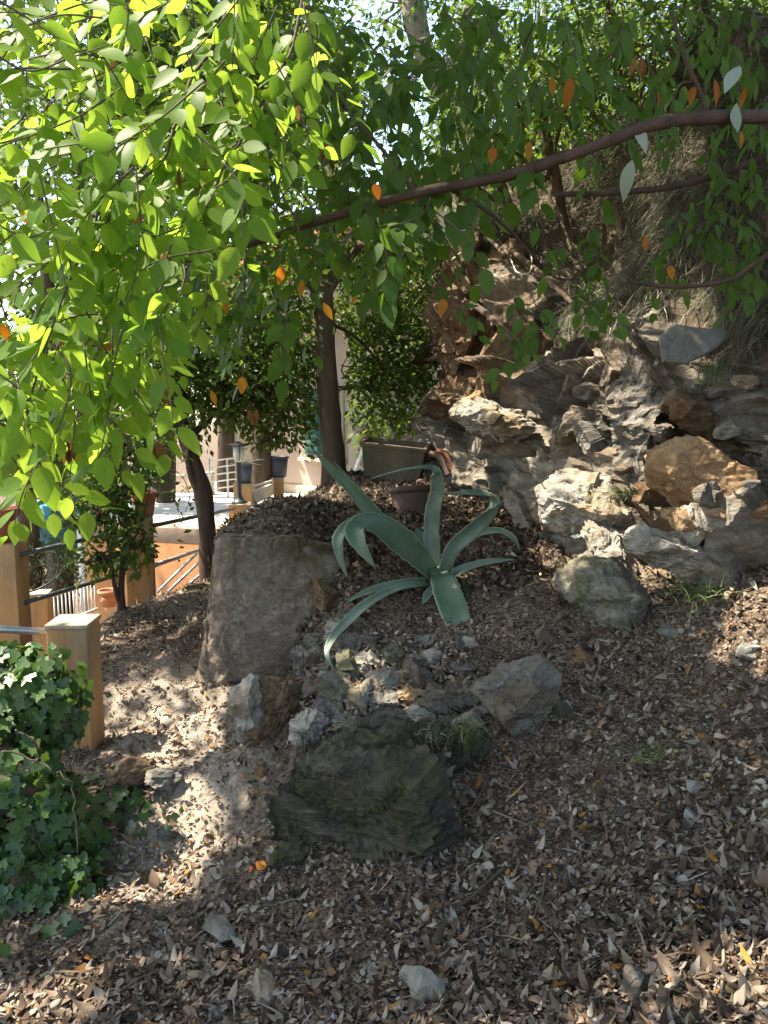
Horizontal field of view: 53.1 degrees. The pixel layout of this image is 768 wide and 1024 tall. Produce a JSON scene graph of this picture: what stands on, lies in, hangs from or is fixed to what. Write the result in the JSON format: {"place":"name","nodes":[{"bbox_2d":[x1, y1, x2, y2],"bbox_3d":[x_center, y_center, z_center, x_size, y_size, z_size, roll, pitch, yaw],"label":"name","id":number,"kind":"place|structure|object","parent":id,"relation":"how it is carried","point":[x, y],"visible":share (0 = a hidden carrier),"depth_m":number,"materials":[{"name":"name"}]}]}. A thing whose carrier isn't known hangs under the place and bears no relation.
{"place":"outdoors","nodes":[
{"label":"outdoors","id":0,"kind":"place"},
{"bbox_2d":[110,482,304,524],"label":"terrace floor","id":1,"kind":"structure","parent":0,"point":[165,511],"depth_m":9.82,"materials":[{"name":"concrete"}]},
{"bbox_2d":[208,456,245,496],"bbox_3d":[-2.265,-0.520,11.166,0.635,0.613,0.160,2,7,15],"label":"terrace railing","id":2,"kind":"object","parent":1,"relation":"on","point":[227,472],"visible":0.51,"depth_m":11.15,"materials":[{"name":"metal"}]},
{"bbox_2d":[228,502,250,519],"bbox_3d":[-1.585,0.015,8.437,0.247,0.226,0.252,-1,7,-10],"label":"terrace post","id":3,"kind":"object","parent":1,"relation":"on","point":[237,507],"visible":0.47,"depth_m":8.31,"materials":[{"name":"paint"}]},
{"bbox_2d":[229,441,246,503],"bbox_3d":[-1.585,-0.435,8.380,0.200,0.678,0.200,0,7,0],"label":"garden lamp","id":4,"kind":"object","parent":3,"relation":"on","point":[237,451],"visible":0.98,"depth_m":8.34,"materials":[{"name":"metal"}]},
{"bbox_2d":[233,482,252,505],"bbox_3d":[-1.757,-0.186,9.570,0.240,0.347,0.252,-1,7,-10],"label":"terrace post","id":5,"kind":"object","parent":1,"relation":"on","point":[246,492],"visible":0.48,"depth_m":9.45,"materials":[{"name":"paint"}]},
{"bbox_2d":[252,483,273,504],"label":"parapet","id":6,"kind":"structure","parent":5,"relation":"attached to","point":[265,492],"depth_m":10.25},
{"bbox_2d":[273,477,283,497],"bbox_3d":[-1.534,-0.359,11.161,0.159,0.296,0.252,-1,7,-10],"label":"terrace post","id":7,"kind":"object","parent":1,"relation":"on","point":[278,486],"visible":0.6,"depth_m":11.04,"materials":[{"name":"paint"}]},
{"bbox_2d":[271,456,288,477],"bbox_3d":[-1.534,-0.658,11.124,0.326,0.303,0.322,0,7,0],"label":"bucket","id":8,"kind":"object","parent":7,"relation":"on","point":[279,464],"visible":0.87,"depth_m":11.01,"materials":[{"name":"metal"}]},
{"bbox_2d":[217,242,424,494],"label":"house","id":9,"kind":"structure","parent":1,"relation":"on","point":[303,476],"depth_m":11.26,"materials":[{"name":"painted plaster"}]},
{"bbox_2d":[298,384,347,463],"bbox_3d":[-0.903,-1.280,11.165,0.940,1.120,0.117,6,9,41],"label":"window","id":10,"kind":"structure","parent":9,"relation":"in","point":[341,394],"depth_m":10.93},
{"bbox_2d":[347,404,420,470],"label":"stone wall","id":11,"kind":"structure","parent":1,"relation":"on","point":[353,452],"depth_m":9.50,"materials":[{"name":"stone"}]},
{"bbox_2d":[0,0,761,429],"label":"sky","id":12,"kind":"structure","parent":0,"point":[364,4],"materials":[{"name":"white"}]},
{"bbox_2d":[0,430,767,1023],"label":"ground","id":13,"kind":"structure","parent":0,"point":[518,604],"depth_m":2.90,"materials":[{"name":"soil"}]},
{"bbox_2d":[0,539,32,650],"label":"fence post","id":14,"kind":"object","parent":13,"relation":"on","point":[14,586],"visible":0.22,"depth_m":4.44,"materials":[{"name":"paint"}]},
{"bbox_2d":[0,506,19,543],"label":"flower pot","id":15,"kind":"object","parent":14,"relation":"on","point":[3,529],"visible":0.51,"depth_m":4.42,"materials":[{"name":"ceramic"}]},
{"bbox_2d":[20,529,122,556],"bbox_3d":[-1.942,0.183,4.910,0.028,0.049,0.969,3,8,22],"label":"pipe rail","id":16,"kind":"object","parent":14,"relation":"attached to","point":[39,550],"visible":0.56,"depth_m":4.65,"materials":[{"name":"metal"}]},
{"bbox_2d":[24,572,125,604],"bbox_3d":[-1.957,0.477,4.947,0.028,0.042,0.971,3,8,22],"label":"pipe rail","id":17,"kind":"object","parent":14,"relation":"attached to","point":[51,594],"visible":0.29,"depth_m":4.78,"materials":[{"name":"metal"}]},
{"bbox_2d":[30,589,52,654],"bbox_3d":[-2.893,1.086,6.484,0.182,0.846,0.182,-1,7,-11],"label":"fence post","id":18,"kind":"object","parent":13,"relation":"on","point":[41,613],"visible":0.19,"depth_m":6.38,"materials":[{"name":"paint"}]},
{"bbox_2d":[53,585,97,617],"bbox_3d":[-2.843,0.840,6.957,0.026,0.299,0.821,2,7,13],"label":"balustrade","id":19,"kind":"object","parent":18,"relation":"attached to","point":[90,611],"visible":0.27,"depth_m":7.06,"materials":[{"name":"metal"}]},
{"bbox_2d":[27,513,80,618],"bbox_3d":[-3.853,0.696,8.888,1.459,1.389,1.430,-7,10,-43],"label":"olive tree","id":20,"kind":"object","parent":13,"relation":"on","point":[50,565],"visible":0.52,"depth_m":8.75,"materials":[{"name":"green plant"}]},
{"bbox_2d":[0,325,109,589],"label":"background tree","id":21,"kind":"object","parent":13,"relation":"on","point":[22,519],"visible":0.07,"depth_m":8.63,"materials":[{"name":"green plant"}]},
{"bbox_2d":[44,614,104,752],"bbox_3d":[-1.377,0.818,3.447,0.184,0.691,0.192,0,7,-3],"label":"fence post","id":22,"kind":"object","parent":13,"relation":"on","point":[78,635],"visible":0.44,"depth_m":3.38,"materials":[{"name":"paint"}]},
{"bbox_2d":[0,626,45,634],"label":"pipe rail","id":23,"kind":"object","parent":22,"relation":"attached to","point":[22,630],"depth_m":3.38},
{"bbox_2d":[0,640,182,958],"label":"ivy","id":24,"kind":"object","parent":13,"relation":"on","point":[55,838],"visible":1,"depth_m":2.68,"materials":[{"name":"green plant"}]},
{"bbox_2d":[97,588,115,607],"bbox_3d":[-1.980,0.617,5.519,0.148,0.120,0.148,0,7,0],"label":"flower pot","id":25,"kind":"object","parent":13,"relation":"on","point":[107,598],"visible":0.74,"depth_m":5.47,"materials":[{"name":"ceramic"}]},
{"bbox_2d":[0,0,217,511],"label":"background tree","id":26,"kind":"object","parent":13,"relation":"on","point":[29,3],"visible":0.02,"depth_m":9.89,"materials":[{"name":"green plant"}]},
{"bbox_2d":[37,409,191,610],"bbox_3d":[-1.731,-0.018,4.816,0.810,1.321,0.814,6,9,38],"label":"shrub","id":27,"kind":"object","parent":13,"relation":"on","point":[118,492],"visible":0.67,"depth_m":4.78,"materials":[{"name":"green plant"}]},
{"bbox_2d":[0,218,235,508],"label":"background tree","id":28,"kind":"object","parent":13,"relation":"on","point":[4,319],"visible":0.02,"depth_m":9.46,"materials":[{"name":"green plant"}]},
{"bbox_2d":[0,0,255,613],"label":"background tree","id":29,"kind":"object","parent":13,"relation":"on","point":[76,184],"visible":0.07,"depth_m":9.09,"materials":[{"name":"green plant"}]},
{"bbox_2d":[16,497,91,548],"bbox_3d":[-4.135,0.137,9.592,1.065,0.751,0.578,0,7,0],"label":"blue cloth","id":30,"kind":"object","parent":29,"relation":"on","point":[47,508],"visible":0.07,"depth_m":9.38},
{"bbox_2d":[109,756,158,787],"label":"rock","id":31,"kind":"object","parent":13,"relation":"on","point":[128,771],"visible":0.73,"depth_m":3.10,"materials":[{"name":"stone"}]},
{"bbox_2d":[126,515,155,605],"bbox_3d":[-1.714,0.377,5.407,0.188,0.723,0.203,-2,7,-14],"label":"fence post","id":32,"kind":"object","parent":13,"relation":"on","point":[142,588],"visible":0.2,"depth_m":5.33,"materials":[{"name":"paint"}]},
{"bbox_2d":[131,491,156,515],"bbox_3d":[-1.664,-0.059,5.334,0.180,0.165,0.180,0,7,0],"label":"flower pot","id":33,"kind":"object","parent":32,"relation":"on","point":[151,502],"visible":0.43,"depth_m":5.29,"materials":[{"name":"ceramic"}]},
{"bbox_2d":[145,448,195,525],"bbox_3d":[-1.498,-0.180,5.305,0.405,0.559,0.198,0,7,0],"label":"trailing plant","id":34,"kind":"object","parent":33,"relation":"in","point":[172,491],"visible":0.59,"depth_m":5.30,"materials":[{"name":"green plant"}]},
{"bbox_2d":[153,507,235,526],"bbox_3d":[-1.589,0.030,6.705,0.032,0.238,2.703,0,7,1],"label":"pipe rail","id":35,"kind":"object","parent":32,"relation":"attached to","point":[163,523],"visible":0.71,"depth_m":6.08,"materials":[{"name":"metal"}]},
{"bbox_2d":[75,521,221,622],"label":"terrace wall","id":36,"kind":"structure","parent":13,"relation":"on","point":[169,535],"depth_m":8.18,"materials":[{"name":"paint"}]},
{"bbox_2d":[77,529,87,612],"bbox_3d":[-3.214,0.791,8.211,0.067,1.400,0.070,0,7,0],"label":"downpipe","id":37,"kind":"object","parent":36,"relation":"attached to","point":[81,570],"visible":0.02,"depth_m":8.18,"materials":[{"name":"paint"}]},
{"bbox_2d":[13,204,306,581],"bbox_3d":[-1.877,-0.888,6.348,2.518,3.081,2.403,0,7,0],"label":"garden tree","id":38,"kind":"object","parent":13,"relation":"on","point":[201,487],"visible":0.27,"depth_m":5.93,"materials":[{"name":"green plant"}]},
{"bbox_2d":[144,767,183,793],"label":"rock","id":39,"kind":"object","parent":13,"relation":"on","point":[167,780],"visible":0.95,"depth_m":3.06,"materials":[{"name":"stone"}]},
{"bbox_2d":[0,0,374,502],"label":"background tree","id":40,"kind":"object","parent":13,"relation":"on","point":[161,498],"visible":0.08,"depth_m":9.49,"materials":[{"name":"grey plant"}]},
{"bbox_2d":[0,0,381,550],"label":"broadleaf tree","id":41,"kind":"object","parent":13,"relation":"on","point":[39,421],"visible":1,"depth_m":1.36,"materials":[{"name":"green plant"}]},
{"bbox_2d":[53,0,378,491],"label":"background tree","id":42,"kind":"object","parent":13,"relation":"on","point":[224,447],"visible":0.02,"depth_m":11.83,"materials":[{"name":"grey plant"}]},
{"bbox_2d":[202,910,235,942],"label":"stone","id":43,"kind":"object","parent":13,"relation":"on","point":[218,926],"visible":0.88,"depth_m":2.31,"materials":[{"name":"stone"}]},
{"bbox_2d":[227,673,263,745],"bbox_3d":[-0.571,0.830,3.181,0.147,0.330,0.197,0,7,0],"label":"rock","id":44,"kind":"object","parent":13,"relation":"on","point":[246,713],"visible":0.92,"depth_m":3.13,"materials":[{"name":"stone"}]},
{"bbox_2d":[100,0,402,498],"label":"background tree","id":45,"kind":"object","parent":13,"relation":"on","point":[261,472],"visible":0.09,"depth_m":10.44,"materials":[{"name":"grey plant"}]},
{"bbox_2d":[249,968,275,1007],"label":"stone","id":46,"kind":"object","parent":13,"relation":"on","point":[263,980],"visible":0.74,"depth_m":2.06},
{"bbox_2d":[230,675,303,747],"bbox_3d":[-0.454,0.853,3.250,0.300,0.327,0.321,3,8,24],"label":"rock","id":47,"kind":"object","parent":13,"relation":"on","point":[279,705],"visible":0.59,"depth_m":3.17,"materials":[{"name":"stone"}]},
{"bbox_2d":[301,675,322,698],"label":"stone","id":48,"kind":"object","parent":47,"relation":"on","point":[309,687],"visible":0.64,"depth_m":3.21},
{"bbox_2d":[201,531,349,686],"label":"retaining wall","id":49,"kind":"structure","parent":13,"relation":"on","point":[261,606],"depth_m":3.73,"materials":[{"name":"stone"}]},
{"bbox_2d":[269,825,316,869],"bbox_3d":[-0.308,1.201,2.655,0.195,0.218,0.161,-4,8,-29],"label":"rock","id":50,"kind":"object","parent":13,"relation":"on","point":[288,851],"visible":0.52,"depth_m":2.60,"materials":[{"name":"stone"}]},
{"bbox_2d":[290,645,310,679],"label":"rock","id":51,"kind":"object","parent":13,"relation":"on","point":[298,659],"visible":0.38,"depth_m":3.51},
{"bbox_2d":[283,731,321,783],"bbox_3d":[-0.286,0.930,2.855,0.174,0.223,0.146,3,8,20],"label":"rock","id":52,"kind":"object","parent":13,"relation":"on","point":[306,742],"visible":0.46,"depth_m":2.84,"materials":[{"name":"stone"}]},
{"bbox_2d":[128,35,478,486],"bbox_3d":[-0.296,-2.014,6.486,2.023,3.667,3.527,7,10,43],"label":"garden tree","id":53,"kind":"object","parent":13,"relation":"on","point":[372,330],"visible":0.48,"depth_m":6.19,"materials":[{"name":"green plant"}]},
{"bbox_2d":[288,708,329,745],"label":"stone","id":54,"kind":"object","parent":13,"relation":"on","point":[308,720],"visible":0.81,"depth_m":3.02,"materials":[{"name":"stone"}]},
{"bbox_2d":[303,631,325,647],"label":"stone","id":55,"kind":"object","parent":13,"relation":"on","point":[310,639],"visible":0.59,"depth_m":3.62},
{"bbox_2d":[304,643,330,668],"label":"stone","id":56,"kind":"object","parent":13,"relation":"on","point":[313,654],"visible":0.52,"depth_m":3.45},
{"bbox_2d":[312,695,332,726],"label":"stone","id":57,"kind":"object","parent":13,"relation":"on","point":[321,703],"visible":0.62,"depth_m":3.09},
{"bbox_2d":[310,578,337,611],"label":"rock","id":58,"kind":"object","parent":13,"relation":"on","point":[322,593],"visible":0.97,"depth_m":3.65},
{"bbox_2d":[317,670,354,701],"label":"stone","id":59,"kind":"object","parent":13,"relation":"on","point":[333,685],"visible":0.65,"depth_m":3.14,"materials":[{"name":"stone"}]},
{"bbox_2d":[330,711,363,732],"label":"stone","id":60,"kind":"object","parent":13,"relation":"on","point":[339,721],"visible":0.6,"depth_m":3.01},
{"bbox_2d":[334,649,361,684],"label":"stone","id":61,"kind":"object","parent":13,"relation":"on","point":[345,661],"visible":0.61,"depth_m":3.26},
{"bbox_2d":[337,632,359,648],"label":"stone","id":62,"kind":"object","parent":13,"relation":"on","point":[349,640],"visible":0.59,"depth_m":3.42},
{"bbox_2d":[346,678,373,709],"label":"stone","id":63,"kind":"object","parent":13,"relation":"on","point":[357,694],"visible":0.69,"depth_m":3.11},
{"bbox_2d":[266,706,466,866],"bbox_3d":[-0.016,1.081,2.748,0.676,0.761,0.507,4,8,27],"label":"rock","id":64,"kind":"object","parent":13,"relation":"on","point":[373,786],"visible":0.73,"depth_m":2.56,"materials":[{"name":"stone"}]},
{"bbox_2d":[411,717,447,746],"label":"rock","id":65,"kind":"object","parent":64,"relation":"on","point":[435,725],"visible":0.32,"depth_m":2.84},
{"bbox_2d":[354,649,381,673],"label":"stone","id":66,"kind":"object","parent":13,"relation":"on","point":[361,659],"visible":0.64,"depth_m":3.31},
{"bbox_2d":[368,687,398,712],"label":"stone","id":67,"kind":"object","parent":13,"relation":"on","point":[380,701],"visible":0.59,"depth_m":3.07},
{"bbox_2d":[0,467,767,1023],"bbox_3d":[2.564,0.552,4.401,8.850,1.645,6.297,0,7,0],"label":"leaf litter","id":68,"kind":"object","parent":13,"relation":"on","point":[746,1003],"visible":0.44,"depth_m":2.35,"materials":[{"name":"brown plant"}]},
{"bbox_2d":[377,754,496,872],"bbox_3d":[0.226,1.042,2.654,0.612,0.214,0.082,-7,10,-43],"label":"twig","id":69,"kind":"object","parent":68,"relation":"on","point":[477,798],"visible":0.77,"depth_m":2.72,"materials":[{"name":"wood"}]},
{"bbox_2d":[0,0,767,464],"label":"broadleaf tree","id":70,"kind":"object","parent":13,"relation":"on","point":[388,104],"visible":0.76,"depth_m":2.15,"materials":[{"name":"green plant"}]},
{"bbox_2d":[364,667,404,689],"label":"stone","id":71,"kind":"object","parent":13,"relation":"on","point":[386,677],"visible":0.54,"depth_m":3.21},
{"bbox_2d":[380,642,404,664],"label":"stone","id":72,"kind":"object","parent":13,"relation":"on","point":[391,652],"visible":0.84,"depth_m":3.31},
{"bbox_2d":[360,436,431,482],"bbox_3d":[0.092,-0.382,5.729,0.502,0.354,0.286,1,7,10],"label":"tub","id":73,"kind":"object","parent":13,"relation":"on","point":[382,455],"visible":0.99,"depth_m":5.63,"materials":[{"name":"plastic"}]},
{"bbox_2d":[387,485,429,514],"bbox_3d":[0.152,-0.065,4.801,0.264,0.227,0.265,0,7,0],"label":"plant pot","id":74,"kind":"object","parent":13,"relation":"on","point":[406,499],"visible":0.82,"depth_m":4.69,"materials":[{"name":"plastic"}]},
{"bbox_2d":[395,683,421,704],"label":"stone","id":75,"kind":"object","parent":13,"relation":"on","point":[409,694],"visible":0.55,"depth_m":3.10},
{"bbox_2d":[239,126,586,394],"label":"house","id":76,"kind":"structure","parent":13,"relation":"on","point":[440,218],"depth_m":10.97,"materials":[{"name":"concrete"}]},
{"bbox_2d":[313,450,520,670],"bbox_3d":[0.161,0.184,3.599,1.036,0.924,0.759,0,7,0],"label":"agave","id":77,"kind":"object","parent":13,"relation":"on","point":[419,550],"visible":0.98,"depth_m":3.68,"materials":[{"name":"plant"}]},
{"bbox_2d":[402,658,439,689],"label":"stone","id":78,"kind":"object","parent":13,"relation":"on","point":[420,676],"visible":0.53,"depth_m":3.18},
{"bbox_2d":[404,704,437,721],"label":"stone","id":79,"kind":"object","parent":13,"relation":"on","point":[415,713],"visible":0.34,"depth_m":2.98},
{"bbox_2d":[400,965,445,1005],"bbox_3d":[0.089,1.248,2.004,0.141,0.100,0.080,6,9,40],"label":"stone","id":80,"kind":"object","parent":13,"relation":"on","point":[418,980],"visible":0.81,"depth_m":1.99,"materials":[{"name":"stone"}]},
{"bbox_2d":[419,648,442,667],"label":"stone","id":81,"kind":"object","parent":13,"relation":"on","point":[430,655],"visible":0.62,"depth_m":3.30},
{"bbox_2d":[416,682,458,716],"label":"stone","id":82,"kind":"object","parent":13,"relation":"on","point":[434,697],"visible":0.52,"depth_m":3.06,"materials":[{"name":"stone"}]},
{"bbox_2d":[423,708,497,767],"bbox_3d":[0.292,0.810,2.871,0.292,0.200,0.366,2,7,13],"label":"grass tuft","id":83,"kind":"object","parent":13,"relation":"on","point":[470,731],"visible":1,"depth_m":2.81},
{"bbox_2d":[449,685,478,709],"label":"stone","id":84,"kind":"object","parent":13,"relation":"on","point":[463,698],"visible":0.66,"depth_m":3.09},
{"bbox_2d":[446,727,493,774],"bbox_3d":[0.309,1.006,3.013,0.399,0.365,0.309,0,7,0],"label":"rock","id":85,"kind":"object","parent":13,"relation":"on","point":[478,750],"visible":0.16,"depth_m":2.91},
{"bbox_2d":[450,707,488,733],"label":"stone","id":86,"kind":"object","parent":85,"relation":"on","point":[474,715],"visible":0.59,"depth_m":2.97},
{"bbox_2d":[469,655,561,738],"bbox_3d":[0.504,0.723,3.025,0.278,0.302,0.293,-5,9,-34],"label":"rock","id":87,"kind":"object","parent":13,"relation":"on","point":[513,697],"visible":0.94,"depth_m":2.94,"materials":[{"name":"stone"}]},
{"bbox_2d":[552,695,577,724],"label":"rock","id":88,"kind":"object","parent":13,"relation":"on","point":[560,709],"visible":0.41,"depth_m":2.94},
{"bbox_2d":[571,643,593,663],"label":"stone","id":89,"kind":"object","parent":13,"relation":"on","point":[579,652],"visible":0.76,"depth_m":3.15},
{"bbox_2d":[409,6,767,633],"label":"rock bank","id":90,"kind":"object","parent":13,"relation":"on","point":[550,437],"visible":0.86,"depth_m":3.90,"materials":[{"name":"stone"}]},
{"bbox_2d":[357,240,533,360],"bbox_3d":[0.258,-1.583,5.966,0.949,1.007,2.928,-1,7,-7],"label":"root","id":91,"kind":"object","parent":90,"relation":"on","point":[486,313],"visible":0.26,"depth_m":5.33,"materials":[{"name":"brown plant"}]},
{"bbox_2d":[350,0,551,147],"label":"leaning tree","id":92,"kind":"object","parent":90,"relation":"on","point":[415,22],"visible":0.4,"depth_m":7.77,"materials":[{"name":"green plant"}]},
{"bbox_2d":[381,46,564,225],"bbox_3d":[0.652,-2.799,6.074,1.464,1.449,1.533,0,7,0],"label":"tree foliage","id":93,"kind":"object","parent":90,"relation":"on","point":[499,188],"visible":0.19,"depth_m":5.98,"materials":[{"name":"green plant"}]},
{"bbox_2d":[382,0,563,166],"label":"hill tree","id":94,"kind":"object","parent":90,"relation":"on","point":[423,88],"visible":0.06,"depth_m":8.23,"materials":[{"name":"green plant"}]},
{"bbox_2d":[381,0,659,238],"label":"tree foliage","id":95,"kind":"object","parent":90,"relation":"on","point":[553,174],"visible":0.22,"depth_m":5.52,"materials":[{"name":"green plant"}]},
{"bbox_2d":[549,190,573,256],"bbox_3d":[1.342,-2.197,5.831,0.050,0.581,0.433,-1,7,-11],"label":"root","id":96,"kind":"object","parent":95,"relation":"attached to","point":[559,212],"visible":0.99,"depth_m":5.77,"materials":[{"name":"brown plant"}]},
{"bbox_2d":[503,244,572,304],"bbox_3d":[1.064,-1.689,5.406,0.058,0.607,1.076,-2,7,-15],"label":"root","id":97,"kind":"object","parent":90,"relation":"attached to","point":[536,270],"visible":0.88,"depth_m":5.33,"materials":[{"name":"brown plant"}]},
{"bbox_2d":[431,0,650,122],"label":"hill tree","id":98,"kind":"object","parent":90,"relation":"on","point":[543,12],"visible":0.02,"depth_m":8.84,"materials":[{"name":"green plant"}]},
{"bbox_2d":[503,44,646,166],"bbox_3d":[1.721,-3.242,6.619,1.542,1.402,1.506,-5,8,-33],"label":"hill tree","id":99,"kind":"object","parent":90,"relation":"on","point":[571,144],"visible":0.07,"depth_m":6.58,"materials":[{"name":"green plant"}]},
{"bbox_2d":[421,5,767,378],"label":"hanging grass","id":100,"kind":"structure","parent":90,"relation":"on","point":[660,209],"depth_m":4.34,"materials":[{"name":"plant"}]},
{"bbox_2d":[488,0,729,160],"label":"tree foliage","id":101,"kind":"object","parent":90,"relation":"on","point":[609,6],"visible":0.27,"depth_m":5.15,"materials":[{"name":"green plant"}]},
{"bbox_2d":[574,300,643,371],"bbox_3d":[1.193,-0.906,4.064,0.528,0.426,0.393,0,7,0],"label":"grass tuft","id":102,"kind":"object","parent":90,"relation":"on","point":[617,325],"visible":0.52,"depth_m":4.05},
{"bbox_2d":[575,481,649,526],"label":"grass tuft","id":103,"kind":"object","parent":90,"relation":"on","point":[631,493],"visible":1,"depth_m":3.42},
{"bbox_2d":[518,0,717,130],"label":"hill tree","id":104,"kind":"object","parent":90,"relation":"on","point":[601,10],"visible":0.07,"depth_m":7.03,"materials":[{"name":"green plant"}]},
{"bbox_2d":[544,0,767,156],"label":"tree foliage","id":105,"kind":"object","parent":90,"relation":"on","point":[707,5],"visible":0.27,"depth_m":4.59,"materials":[{"name":"green plant"}]},
{"bbox_2d":[584,0,765,69],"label":"hill tree","id":106,"kind":"object","parent":90,"relation":"on","point":[647,26],"visible":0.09,"depth_m":6.56,"materials":[{"name":"green plant"}]},
{"bbox_2d":[680,355,749,391],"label":"grass tuft","id":107,"kind":"object","parent":90,"relation":"on","point":[715,368],"visible":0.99,"depth_m":3.42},
{"bbox_2d":[621,964,643,1000],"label":"stone","id":108,"kind":"object","parent":13,"relation":"on","point":[633,979],"visible":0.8,"depth_m":1.87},
{"bbox_2d":[612,730,680,773],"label":"grass tuft","id":109,"kind":"object","parent":13,"relation":"on","point":[651,755],"visible":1,"depth_m":2.60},
{"bbox_2d":[653,559,750,615],"bbox_3d":[1.275,0.307,3.137,0.428,0.256,0.352,-2,7,-12],"label":"grass tuft","id":110,"kind":"object","parent":13,"relation":"on","point":[694,587],"visible":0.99,"depth_m":3.13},
{"bbox_2d":[734,642,760,660],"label":"stone","id":111,"kind":"object","parent":13,"relation":"on","point":[745,651],"visible":0.93,"depth_m":2.91,"materials":[{"name":"stone"}]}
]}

